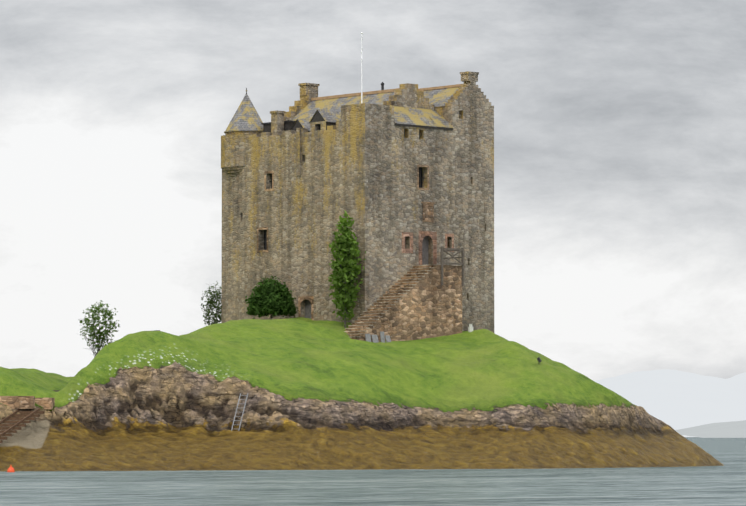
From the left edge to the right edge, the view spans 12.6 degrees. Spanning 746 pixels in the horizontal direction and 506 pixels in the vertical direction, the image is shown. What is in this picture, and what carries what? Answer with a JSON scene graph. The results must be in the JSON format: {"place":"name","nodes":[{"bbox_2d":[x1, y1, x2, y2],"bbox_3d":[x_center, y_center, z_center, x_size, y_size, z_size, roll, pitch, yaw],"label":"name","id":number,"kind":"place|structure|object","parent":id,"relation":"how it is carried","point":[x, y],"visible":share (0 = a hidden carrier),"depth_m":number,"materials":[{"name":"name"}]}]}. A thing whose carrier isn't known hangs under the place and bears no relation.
{"place":"outdoors","nodes":[
{"label":"outdoors","id":0,"kind":"place"},
{"bbox_2d":[200,282,221,324],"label":"tree","id":1,"kind":"object","parent":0,"point":[211,303],"depth_m":242.90,"materials":[{"name":"plant"}]},
{"bbox_2d":[0,317,723,470],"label":"island","id":2,"kind":"structure","parent":0,"point":[327,395],"depth_m":210.44,"materials":[{"name":"green plant"}]},
{"bbox_2d":[0,408,44,442],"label":"stairs","id":3,"kind":"structure","parent":2,"relation":"on","point":[22,416],"depth_m":198.01,"materials":[{"name":"brown wood"}]},
{"bbox_2d":[0,390,59,408],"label":"slip walls","id":4,"kind":"structure","parent":2,"relation":"on","point":[20,402],"depth_m":200.14,"materials":[{"name":"stone"}]},
{"bbox_2d":[78,300,119,356],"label":"tree","id":5,"kind":"object","parent":2,"relation":"on","point":[90,329],"depth_m":235.90,"materials":[{"name":"plant"}]},
{"bbox_2d":[231,393,247,430],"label":"ladder","id":6,"kind":"object","parent":2,"relation":"on","point":[236,410],"visible":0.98,"depth_m":205.78,"materials":[{"name":"metal"}]},
{"bbox_2d":[243,276,299,319],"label":"bush","id":7,"kind":"object","parent":2,"relation":"on","point":[268,296],"depth_m":234.10,"materials":[{"name":"green plant"}]},
{"bbox_2d":[328,210,365,327],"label":"column tree","id":8,"kind":"object","parent":2,"relation":"on","point":[345,241],"depth_m":230.56,"materials":[{"name":"green plant"}]},
{"bbox_2d":[221,103,493,332],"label":"tower walls","id":9,"kind":"structure","parent":2,"relation":"on","point":[358,163],"depth_m":236.38,"materials":[{"name":"grey stone"}]},
{"bbox_2d":[221,88,262,175],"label":"turret","id":10,"kind":"object","parent":9,"relation":"attached to","point":[245,121],"visible":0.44,"depth_m":241.71,"materials":[{"name":"stone"}]},
{"bbox_2d":[257,165,453,319],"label":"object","id":11,"kind":"object","parent":9,"relation":"attached to","point":[428,211],"visible":0.69,"depth_m":235.65,"materials":[{"name":"stone"}]},
{"bbox_2d":[361,32,362,102],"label":"flagpole","id":12,"kind":"object","parent":9,"relation":"on","point":[361,66],"visible":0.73,"depth_m":234.63,"materials":[{"name":"white metal"}]},
{"bbox_2d":[261,71,493,135],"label":"tower roofs","id":13,"kind":"structure","parent":9,"relation":"on","point":[415,106],"depth_m":238.86,"materials":[{"name":"grey stone"}]},
{"bbox_2d":[344,264,461,341],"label":"stone staircase","id":14,"kind":"structure","parent":2,"relation":"on","point":[416,302],"depth_m":231.97,"materials":[{"name":"stone"}]},
{"bbox_2d":[441,247,463,285],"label":"balustrade","id":15,"kind":"object","parent":14,"relation":"on","point":[461,250],"visible":1,"depth_m":234.10,"materials":[{"name":"grey metal"}]},
{"bbox_2d":[365,324,472,342],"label":"slabs","id":16,"kind":"structure","parent":2,"relation":"on","point":[387,337],"depth_m":228.80,"materials":[{"name":"stone"}]},
{"bbox_2d":[0,437,745,505],"bbox_3d":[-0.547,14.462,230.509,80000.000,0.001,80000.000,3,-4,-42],"label":"sea","id":17,"kind":"structure","parent":0,"point":[725,485],"depth_m":132.56,"materials":[{"name":"liquid"}]},
{"bbox_2d":[7,465,14,471],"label":"buoy","id":18,"kind":"object","parent":17,"relation":"on","point":[10,468],"visible":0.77,"depth_m":186.10,"materials":[{"name":"orange plastic"}]},
{"bbox_2d":[0,0,745,380],"label":"sky","id":19,"kind":"structure","parent":0,"point":[620,125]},
{"bbox_2d":[595,369,745,436],"bbox_3d":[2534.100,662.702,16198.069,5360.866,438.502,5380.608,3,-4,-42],"label":"hill","id":20,"kind":"structure","parent":0,"point":[675,399],"depth_m":15933.24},
{"bbox_2d":[675,420,745,437],"bbox_3d":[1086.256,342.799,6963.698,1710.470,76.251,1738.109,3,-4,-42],"label":"hill","id":21,"kind":"structure","parent":0,"point":[734,429],"depth_m":6913.15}
]}

